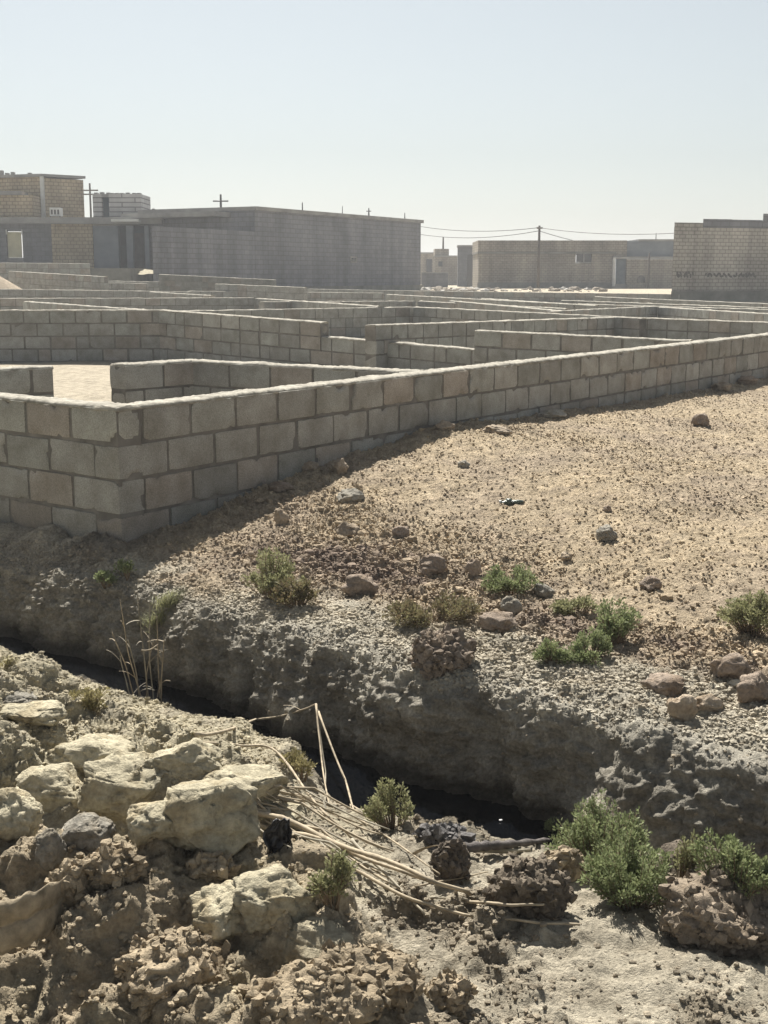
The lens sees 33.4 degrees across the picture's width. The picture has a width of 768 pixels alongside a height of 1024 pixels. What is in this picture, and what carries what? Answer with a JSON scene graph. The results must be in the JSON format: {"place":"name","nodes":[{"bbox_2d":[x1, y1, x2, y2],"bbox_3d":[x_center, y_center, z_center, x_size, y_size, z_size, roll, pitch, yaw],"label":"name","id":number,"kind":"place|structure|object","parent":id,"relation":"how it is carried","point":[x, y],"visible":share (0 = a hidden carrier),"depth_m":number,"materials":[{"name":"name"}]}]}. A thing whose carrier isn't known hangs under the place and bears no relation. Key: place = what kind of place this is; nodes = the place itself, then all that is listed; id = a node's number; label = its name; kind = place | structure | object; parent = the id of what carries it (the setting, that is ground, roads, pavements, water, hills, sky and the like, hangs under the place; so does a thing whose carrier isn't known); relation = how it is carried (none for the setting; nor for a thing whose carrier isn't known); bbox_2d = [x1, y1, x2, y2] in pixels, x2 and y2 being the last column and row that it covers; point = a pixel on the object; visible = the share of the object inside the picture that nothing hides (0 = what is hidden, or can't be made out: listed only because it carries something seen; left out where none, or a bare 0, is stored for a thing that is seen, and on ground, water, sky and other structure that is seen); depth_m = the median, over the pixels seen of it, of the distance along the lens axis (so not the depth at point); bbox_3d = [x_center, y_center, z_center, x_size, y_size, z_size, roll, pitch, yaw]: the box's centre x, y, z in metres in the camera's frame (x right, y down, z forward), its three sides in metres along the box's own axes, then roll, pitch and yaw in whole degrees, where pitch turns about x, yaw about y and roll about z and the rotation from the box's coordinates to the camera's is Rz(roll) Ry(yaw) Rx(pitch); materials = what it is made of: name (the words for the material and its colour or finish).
{"place":"outdoors","nodes":[
{"label":"outdoors","id":0,"kind":"place"},
{"bbox_2d":[0,637,569,849],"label":"water","id":1,"kind":"structure","parent":0,"point":[515,823],"depth_m":5.00,"materials":[{"name":"black liquid"}]},
{"bbox_2d":[0,285,767,1023],"bbox_3d":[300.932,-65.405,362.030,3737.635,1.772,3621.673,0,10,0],"label":"ground","id":2,"kind":"structure","parent":0,"point":[426,751],"depth_m":4.97,"materials":[{"name":"soil"}]},
{"bbox_2d":[0,787,43,840],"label":"clay lump","id":3,"kind":"object","parent":2,"relation":"on","point":[21,813],"visible":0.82,"depth_m":3.15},
{"bbox_2d":[0,365,53,396],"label":"block wall","id":4,"kind":"structure","parent":2,"relation":"on","point":[34,380],"depth_m":10.09,"materials":[{"name":"concrete"}]},
{"bbox_2d":[0,879,62,955],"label":"rock","id":5,"kind":"object","parent":2,"relation":"on","point":[28,918],"visible":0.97,"depth_m":2.75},
{"bbox_2d":[0,700,67,726],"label":"clay lump","id":6,"kind":"object","parent":2,"relation":"on","point":[48,713],"visible":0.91,"depth_m":4.06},
{"bbox_2d":[0,263,89,280],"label":"block wall","id":7,"kind":"structure","parent":2,"relation":"on","point":[71,268],"depth_m":49.44,"materials":[{"name":"concrete"}]},
{"bbox_2d":[16,762,83,814],"bbox_3d":[-0.964,0.824,3.779,0.250,0.168,0.192,2,11,12],"label":"clay lump","id":8,"kind":"object","parent":2,"relation":"on","point":[49,787],"visible":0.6,"depth_m":3.71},
{"bbox_2d":[34,828,66,870],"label":"rock","id":9,"kind":"object","parent":2,"relation":"on","point":[51,849],"visible":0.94,"depth_m":3.00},
{"bbox_2d":[8,271,108,289],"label":"block wall","id":10,"kind":"structure","parent":2,"relation":"on","point":[38,280],"depth_m":43.74,"materials":[{"name":"concrete"}]},
{"bbox_2d":[44,858,95,907],"bbox_3d":[-0.706,0.854,2.923,0.119,0.153,0.118,6,12,31],"label":"earth clod","id":11,"kind":"object","parent":2,"relation":"on","point":[76,887],"visible":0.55,"depth_m":2.88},
{"bbox_2d":[0,392,144,537],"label":"block wall","id":12,"kind":"structure","parent":2,"relation":"on","point":[48,451],"depth_m":7.37,"materials":[{"name":"concrete"}]},
{"bbox_2d":[0,309,160,362],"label":"block wall","id":13,"kind":"structure","parent":2,"relation":"on","point":[80,335],"depth_m":20.29,"materials":[{"name":"concrete"}]},
{"bbox_2d":[0,170,163,281],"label":"house","id":14,"kind":"structure","parent":2,"relation":"on","point":[114,248],"depth_m":56.87,"materials":[{"name":"brick"}]},
{"bbox_2d":[92,192,150,216],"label":"rooftop hut","id":15,"kind":"object","parent":14,"relation":"on","point":[111,204],"visible":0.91,"depth_m":58.65,"materials":[{"name":"brick"}]},
{"bbox_2d":[23,301,147,309],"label":"block wall","id":16,"kind":"structure","parent":2,"relation":"on","point":[30,305],"depth_m":28.16,"materials":[{"name":"concrete"}]},
{"bbox_2d":[44,733,132,777],"bbox_3d":[-0.898,0.758,3.926,0.312,0.156,0.234,0,10,0],"label":"clay lump","id":17,"kind":"object","parent":2,"relation":"on","point":[78,752],"visible":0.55,"depth_m":3.86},
{"bbox_2d":[61,812,115,853],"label":"rock","id":18,"kind":"object","parent":2,"relation":"on","point":[89,832],"visible":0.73,"depth_m":3.06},
{"bbox_2d":[68,686,110,714],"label":"shrub","id":19,"kind":"object","parent":2,"relation":"on","point":[90,700],"visible":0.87,"depth_m":4.46,"materials":[{"name":"yellow plant"}]},
{"bbox_2d":[0,289,191,297],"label":"block wall","id":20,"kind":"structure","parent":2,"relation":"on","point":[24,293],"depth_m":40.34,"materials":[{"name":"concrete"}]},
{"bbox_2d":[75,838,148,891],"bbox_3d":[-0.626,0.818,2.936,0.162,0.144,0.150,5,12,25],"label":"earth clod","id":21,"kind":"object","parent":2,"relation":"on","point":[116,864],"visible":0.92,"depth_m":2.90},
{"bbox_2d":[77,750,161,825],"bbox_3d":[-0.759,0.817,3.757,0.230,0.211,0.240,0,10,0],"label":"clay lump","id":22,"kind":"object","parent":2,"relation":"on","point":[114,787],"visible":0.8,"depth_m":3.67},
{"bbox_2d":[0,297,253,310],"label":"block wall","id":23,"kind":"structure","parent":2,"relation":"on","point":[220,303],"depth_m":34.86,"materials":[{"name":"concrete"}]},
{"bbox_2d":[126,799,173,845],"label":"rock","id":24,"kind":"object","parent":2,"relation":"on","point":[145,821],"visible":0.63,"depth_m":3.04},
{"bbox_2d":[110,359,197,402],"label":"block wall","id":25,"kind":"structure","parent":2,"relation":"on","point":[130,382],"depth_m":10.39,"materials":[{"name":"concrete"}]},
{"bbox_2d":[0,649,314,828],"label":"clay crumbs","id":26,"kind":"object","parent":2,"relation":"on","point":[135,713],"visible":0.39,"depth_m":4.41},
{"bbox_2d":[137,585,187,636],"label":"grass tuft","id":27,"kind":"object","parent":2,"relation":"on","point":[171,601],"visible":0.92,"depth_m":6.32,"materials":[{"name":"green plant"}]},
{"bbox_2d":[112,921,236,1021],"bbox_3d":[-0.462,0.992,2.776,0.292,0.170,0.243,0,10,0],"label":"earth clod","id":28,"kind":"object","parent":2,"relation":"on","point":[151,970],"visible":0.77,"depth_m":2.73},
{"bbox_2d":[143,738,221,782],"bbox_3d":[-0.601,0.739,3.813,0.256,0.126,0.158,0,10,0],"label":"clay lump","id":29,"kind":"object","parent":2,"relation":"on","point":[197,758],"visible":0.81,"depth_m":3.76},
{"bbox_2d":[163,777,260,856],"bbox_3d":[-0.430,0.738,3.144,0.264,0.190,0.243,0,10,0],"label":"clay lump","id":30,"kind":"object","parent":2,"relation":"on","point":[208,815],"visible":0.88,"depth_m":3.06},
{"bbox_2d":[185,848,241,882],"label":"earth clod","id":31,"kind":"object","parent":2,"relation":"on","point":[216,866],"visible":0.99,"depth_m":3.00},
{"bbox_2d":[190,880,242,941],"bbox_3d":[-0.369,0.918,2.917,0.159,0.142,0.164,6,12,29],"label":"rock","id":32,"kind":"object","parent":2,"relation":"on","point":[216,912],"visible":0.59,"depth_m":2.87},
{"bbox_2d":[159,274,275,291],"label":"block wall","id":33,"kind":"structure","parent":2,"relation":"on","point":[181,283],"depth_m":46.76,"materials":[{"name":"concrete"}]},
{"bbox_2d":[0,646,457,1023],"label":"heap crumbs","id":34,"kind":"object","parent":2,"relation":"on","point":[230,969],"visible":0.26,"depth_m":2.93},
{"bbox_2d":[200,764,290,806],"bbox_3d":[-0.419,0.816,3.763,0.293,0.130,0.222,0,10,0],"label":"clay lump","id":35,"kind":"object","parent":2,"relation":"on","point":[263,779],"visible":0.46,"depth_m":3.75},
{"bbox_2d":[215,284,306,308],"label":"block wall","id":36,"kind":"structure","parent":2,"relation":"on","point":[271,292],"depth_m":43.23,"materials":[{"name":"concrete"}]},
{"bbox_2d":[121,206,423,289],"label":"grey building","id":37,"kind":"structure","parent":2,"relation":"on","point":[305,248],"depth_m":57.30,"materials":[{"name":"concrete"}]},
{"bbox_2d":[240,547,304,598],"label":"tuft","id":38,"kind":"object","parent":2,"relation":"on","point":[270,575],"visible":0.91,"depth_m":6.09,"materials":[{"name":"green plant"}]},
{"bbox_2d":[231,863,319,933],"bbox_3d":[-0.258,0.875,2.884,0.216,0.136,0.148,6,12,29],"label":"rock","id":39,"kind":"object","parent":2,"relation":"on","point":[264,899],"visible":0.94,"depth_m":2.85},
{"bbox_2d":[263,817,292,854],"bbox_3d":[-0.255,0.790,3.082,0.075,0.120,0.053,0,10,0],"label":"plastic scrap","id":40,"kind":"object","parent":2,"relation":"on","point":[277,833],"visible":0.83,"depth_m":3.08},
{"bbox_2d":[205,742,352,838],"bbox_3d":[-0.421,0.796,4.018,0.381,0.215,0.843,-4,11,-21],"label":"dead reed","id":41,"kind":"object","parent":2,"relation":"on","point":[293,772],"visible":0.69,"depth_m":4.15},
{"bbox_2d":[258,802,305,838],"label":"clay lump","id":42,"kind":"object","parent":2,"relation":"on","point":[299,808],"visible":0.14,"depth_m":3.73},
{"bbox_2d":[187,291,383,300],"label":"block wall","id":43,"kind":"structure","parent":2,"relation":"on","point":[330,296],"depth_m":45.55,"materials":[{"name":"concrete"}]},
{"bbox_2d":[267,574,319,609],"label":"tuft","id":44,"kind":"object","parent":2,"relation":"on","point":[284,594],"visible":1,"depth_m":5.88,"materials":[{"name":"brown plant"}]},
{"bbox_2d":[180,307,413,337],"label":"block wall","id":45,"kind":"structure","parent":2,"relation":"on","point":[349,322],"depth_m":27.03,"materials":[{"name":"concrete"}]},
{"bbox_2d":[278,747,316,782],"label":"shrub","id":46,"kind":"object","parent":2,"relation":"on","point":[295,761],"visible":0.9,"depth_m":4.47,"materials":[{"name":"yellow plant"}]},
{"bbox_2d":[192,359,425,394],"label":"block wall","id":47,"kind":"structure","parent":2,"relation":"on","point":[212,376],"depth_m":10.39,"materials":[{"name":"concrete"}]},
{"bbox_2d":[237,956,390,1023],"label":"earth clod","id":48,"kind":"object","parent":2,"relation":"on","point":[320,990],"visible":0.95,"depth_m":2.59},
{"bbox_2d":[159,309,473,369],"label":"block wall","id":49,"kind":"structure","parent":2,"relation":"on","point":[205,335],"depth_m":18.95,"materials":[{"name":"concrete"}]},
{"bbox_2d":[254,298,383,308],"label":"block wall","id":50,"kind":"structure","parent":2,"relation":"on","point":[295,304],"depth_m":31.35,"materials":[{"name":"concrete"}]},
{"bbox_2d":[305,848,357,911],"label":"tuft","id":51,"kind":"object","parent":2,"relation":"on","point":[342,870],"visible":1,"depth_m":2.86,"materials":[{"name":"green plant"}]},
{"bbox_2d":[259,301,415,308],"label":"block wall","id":52,"kind":"structure","parent":2,"relation":"on","point":[274,305],"depth_m":34.60,"materials":[{"name":"concrete"}]},
{"bbox_2d":[341,574,378,596],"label":"stone","id":53,"kind":"object","parent":2,"relation":"on","point":[362,585],"visible":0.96,"depth_m":6.00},
{"bbox_2d":[260,823,465,893],"bbox_3d":[-0.104,0.945,3.474,0.710,0.041,0.112,7,13,34],"label":"dead reed","id":54,"kind":"object","parent":2,"relation":"on","point":[265,826],"visible":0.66,"depth_m":3.44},
{"bbox_2d":[258,811,471,895],"bbox_3d":[-0.107,0.935,3.495,0.759,0.093,0.099,7,13,35],"label":"dead reed","id":55,"kind":"object","parent":2,"relation":"on","point":[356,850],"visible":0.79,"depth_m":3.43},
{"bbox_2d":[307,289,423,300],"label":"block wall","id":56,"kind":"structure","parent":2,"relation":"on","point":[407,292],"depth_m":49.90,"materials":[{"name":"concrete"}]},
{"bbox_2d":[307,938,425,1012],"bbox_3d":[-0.064,1.024,2.760,0.314,0.222,0.267,0,10,0],"label":"earth clod","id":57,"kind":"object","parent":2,"relation":"on","point":[398,971],"visible":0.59,"depth_m":2.73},
{"bbox_2d":[283,915,358,963],"bbox_3d":[-0.141,0.952,2.816,0.173,0.103,0.166,0,10,0],"label":"clay lump","id":58,"kind":"object","parent":57,"relation":"on","point":[308,937],"visible":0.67,"depth_m":2.79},
{"bbox_2d":[0,377,767,753],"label":"soil crumbs","id":59,"kind":"object","parent":2,"relation":"on","point":[702,685],"visible":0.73,"depth_m":6.47,"materials":[{"name":"soil"}]},
{"bbox_2d":[0,538,767,789],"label":"rim crumbs","id":60,"kind":"object","parent":2,"relation":"on","point":[475,668],"visible":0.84,"depth_m":5.46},
{"bbox_2d":[0,601,767,1023],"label":"bank crumbs","id":61,"kind":"object","parent":2,"relation":"on","point":[534,1017],"visible":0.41,"depth_m":3.18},
{"bbox_2d":[360,777,415,831],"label":"shrub","id":62,"kind":"object","parent":2,"relation":"on","point":[376,810],"visible":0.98,"depth_m":3.87,"materials":[{"name":"green plant"}]},
{"bbox_2d":[63,378,767,705],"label":"soil clods","id":63,"kind":"object","parent":2,"relation":"on","point":[682,652],"visible":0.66,"depth_m":6.44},
{"bbox_2d":[92,332,767,542],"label":"block wall","id":64,"kind":"structure","parent":2,"relation":"on","point":[195,455],"depth_m":8.78,"materials":[{"name":"concrete"}]},
{"bbox_2d":[419,553,446,574],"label":"stone","id":65,"kind":"object","parent":2,"relation":"on","point":[433,564],"visible":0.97,"depth_m":6.30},
{"bbox_2d":[381,589,485,629],"bbox_3d":[0.215,0.419,5.560,0.457,0.153,0.415,0,10,0],"label":"tuft","id":66,"kind":"object","parent":2,"relation":"on","point":[410,611],"visible":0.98,"depth_m":5.50,"materials":[{"name":"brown plant"}]},
{"bbox_2d":[421,272,447,286],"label":"boundary wall","id":67,"kind":"structure","parent":2,"relation":"on","point":[431,279],"depth_m":82.65,"materials":[{"name":"concrete"}]},
{"bbox_2d":[407,623,476,680],"bbox_3d":[0.220,0.565,5.043,0.295,0.238,0.252,4,11,22],"label":"earth clump","id":68,"kind":"object","parent":2,"relation":"on","point":[438,653],"visible":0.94,"depth_m":4.98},
{"bbox_2d":[411,820,475,849],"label":"peat lump","id":69,"kind":"object","parent":2,"relation":"on","point":[434,834],"visible":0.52,"depth_m":3.74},
{"bbox_2d":[433,249,456,284],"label":"outbuilding","id":70,"kind":"structure","parent":2,"relation":"on","point":[445,261],"depth_m":102.11,"materials":[{"name":"concrete"}]},
{"bbox_2d":[428,838,471,883],"bbox_3d":[0.183,0.956,3.489,0.106,0.154,0.114,5,12,25],"label":"peat lump","id":71,"kind":"object","parent":2,"relation":"on","point":[449,859],"visible":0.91,"depth_m":3.46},
{"bbox_2d":[424,967,478,1021],"bbox_3d":[0.149,1.077,2.851,0.130,0.118,0.116,-7,12,-32],"label":"earth clod","id":72,"kind":"object","parent":2,"relation":"on","point":[452,992],"visible":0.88,"depth_m":2.83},
{"bbox_2d":[457,245,472,286],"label":"outbuilding","id":73,"kind":"structure","parent":2,"relation":"on","point":[464,266],"depth_m":90.34,"materials":[{"name":"concrete"}]},
{"bbox_2d":[352,866,579,925],"bbox_3d":[0.145,0.995,3.307,0.714,0.042,0.147,6,12,28],"label":"dead reed","id":74,"kind":"object","parent":2,"relation":"on","point":[383,885],"visible":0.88,"depth_m":3.26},
{"bbox_2d":[365,317,614,367],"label":"block wall","id":75,"kind":"structure","parent":2,"relation":"on","point":[378,337],"depth_m":19.16,"materials":[{"name":"concrete"}]},
{"bbox_2d":[386,294,599,309],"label":"block wall","id":76,"kind":"structure","parent":2,"relation":"on","point":[395,297],"depth_m":37.60,"materials":[{"name":"concrete"}]},
{"bbox_2d":[478,610,518,632],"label":"stone","id":77,"kind":"object","parent":2,"relation":"on","point":[500,621],"visible":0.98,"depth_m":5.40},
{"bbox_2d":[452,836,550,853],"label":"branch","id":78,"kind":"object","parent":2,"relation":"on","point":[495,846],"visible":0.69,"depth_m":3.78,"materials":[{"name":"grey wood"}]},
{"bbox_2d":[448,300,556,311],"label":"block wall","id":79,"kind":"structure","parent":2,"relation":"on","point":[474,305],"depth_m":31.84,"materials":[{"name":"concrete"}]},
{"bbox_2d":[480,563,543,595],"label":"tuft","id":80,"kind":"object","parent":2,"relation":"on","point":[526,577],"visible":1,"depth_m":6.03,"materials":[{"name":"green plant"}]},
{"bbox_2d":[419,286,607,291],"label":"rubble","id":81,"kind":"object","parent":2,"relation":"on","point":[488,289],"visible":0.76,"depth_m":64.42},
{"bbox_2d":[481,851,577,920],"bbox_3d":[0.373,0.980,3.309,0.254,0.195,0.205,0,10,0],"label":"clod","id":82,"kind":"object","parent":2,"relation":"on","point":[527,879],"visible":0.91,"depth_m":3.25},
{"bbox_2d":[413,306,645,337],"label":"block wall","id":83,"kind":"structure","parent":2,"relation":"on","point":[629,326],"depth_m":26.00,"materials":[{"name":"concrete"}]},
{"bbox_2d":[424,291,679,302],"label":"block wall","id":84,"kind":"structure","parent":2,"relation":"on","point":[554,297],"depth_m":50.31,"materials":[{"name":"concrete"}]},
{"bbox_2d":[532,637,578,663],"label":"tuft","id":85,"kind":"object","parent":2,"relation":"on","point":[547,650],"visible":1,"depth_m":4.97,"materials":[{"name":"green plant"}]},
{"bbox_2d":[544,844,584,881],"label":"earth clod","id":86,"kind":"object","parent":2,"relation":"on","point":[565,857],"visible":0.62,"depth_m":3.54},
{"bbox_2d":[472,239,673,288],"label":"brick building","id":87,"kind":"structure","parent":2,"relation":"on","point":[591,264],"depth_m":76.53,"materials":[{"name":"brick"}]},
{"bbox_2d":[549,594,596,615],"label":"tuft","id":88,"kind":"object","parent":2,"relation":"on","point":[566,606],"visible":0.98,"depth_m":5.66,"materials":[{"name":"green plant"}]},
{"bbox_2d":[474,330,693,364],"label":"block wall","id":89,"kind":"structure","parent":2,"relation":"on","point":[495,346],"depth_m":16.03,"materials":[{"name":"concrete"}]},
{"bbox_2d":[567,628,613,667],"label":"tuft","id":90,"kind":"object","parent":2,"relation":"on","point":[586,655],"visible":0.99,"depth_m":5.02,"materials":[{"name":"green plant"}]},
{"bbox_2d":[543,306,657,317],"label":"block wall","id":91,"kind":"structure","parent":2,"relation":"on","point":[646,312],"depth_m":30.77,"materials":[{"name":"concrete"}]},
{"bbox_2d":[543,788,659,871],"bbox_3d":[0.636,0.951,3.751,0.301,0.262,0.300,-9,14,-40],"label":"shrub","id":92,"kind":"object","parent":2,"relation":"on","point":[588,831],"visible":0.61,"depth_m":3.72,"materials":[{"name":"green plant"}]},
{"bbox_2d":[586,596,642,644],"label":"tuft","id":93,"kind":"object","parent":2,"relation":"on","point":[623,625],"visible":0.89,"depth_m":5.20,"materials":[{"name":"green plant"}]},
{"bbox_2d":[576,827,673,911],"bbox_3d":[0.650,0.956,3.391,0.287,0.221,0.278,0,10,0],"label":"shrub","id":94,"kind":"object","parent":2,"relation":"on","point":[625,877],"visible":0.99,"depth_m":3.36,"materials":[{"name":"green plant"}]},
{"bbox_2d":[640,672,685,697],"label":"stone","id":95,"kind":"object","parent":2,"relation":"on","point":[668,684],"visible":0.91,"depth_m":4.63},
{"bbox_2d":[560,300,767,308],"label":"block wall","id":96,"kind":"structure","parent":2,"relation":"on","point":[628,303],"depth_m":36.51,"materials":[{"name":"concrete"}]},
{"bbox_2d":[579,303,767,315],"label":"block wall","id":97,"kind":"structure","parent":2,"relation":"on","point":[711,308],"depth_m":32.79,"materials":[{"name":"concrete"}]},
{"bbox_2d":[594,296,767,306],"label":"block wall","id":98,"kind":"structure","parent":2,"relation":"on","point":[644,300],"depth_m":38.72,"materials":[{"name":"concrete"}]},
{"bbox_2d":[666,694,697,721],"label":"stone","id":99,"kind":"object","parent":2,"relation":"on","point":[682,707],"visible":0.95,"depth_m":4.43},
{"bbox_2d":[669,829,702,877],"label":"shrub","id":100,"kind":"object","parent":2,"relation":"on","point":[686,857],"visible":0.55,"depth_m":3.40,"materials":[{"name":"green plant"}]},
{"bbox_2d":[621,316,767,339],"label":"block wall","id":101,"kind":"structure","parent":2,"relation":"on","point":[670,328],"depth_m":22.79,"materials":[{"name":"concrete"}]},
{"bbox_2d":[695,693,724,711],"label":"stone","id":102,"kind":"object","parent":2,"relation":"on","point":[711,702],"visible":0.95,"depth_m":4.47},
{"bbox_2d":[657,307,767,321],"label":"block wall","id":103,"kind":"structure","parent":2,"relation":"on","point":[683,313],"depth_m":30.55,"materials":[{"name":"concrete"}]},
{"bbox_2d":[658,863,767,958],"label":"earth clod","id":104,"kind":"object","parent":2,"relation":"on","point":[717,913],"visible":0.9,"depth_m":3.18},
{"bbox_2d":[671,214,767,301],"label":"brick building","id":105,"kind":"structure","parent":2,"relation":"on","point":[724,260],"depth_m":49.77,"materials":[{"name":"brick"}]},
{"bbox_2d":[686,827,767,900],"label":"shrub","id":106,"kind":"object","parent":2,"relation":"on","point":[736,858],"visible":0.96,"depth_m":3.25,"materials":[{"name":"green plant"}]},
{"bbox_2d":[710,652,750,679],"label":"stone","id":107,"kind":"object","parent":2,"relation":"on","point":[735,665],"visible":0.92,"depth_m":4.69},
{"bbox_2d":[716,588,767,637],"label":"tuft","id":108,"kind":"object","parent":2,"relation":"on","point":[751,611],"visible":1,"depth_m":5.32,"materials":[{"name":"green plant"}]},
{"bbox_2d":[736,671,767,702],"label":"stone","id":109,"kind":"object","parent":2,"relation":"on","point":[752,687],"visible":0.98,"depth_m":4.49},
{"bbox_2d":[0,0,767,271],"label":"sky","id":110,"kind":"structure","parent":0,"point":[479,118],"materials":[{"name":"blue"}]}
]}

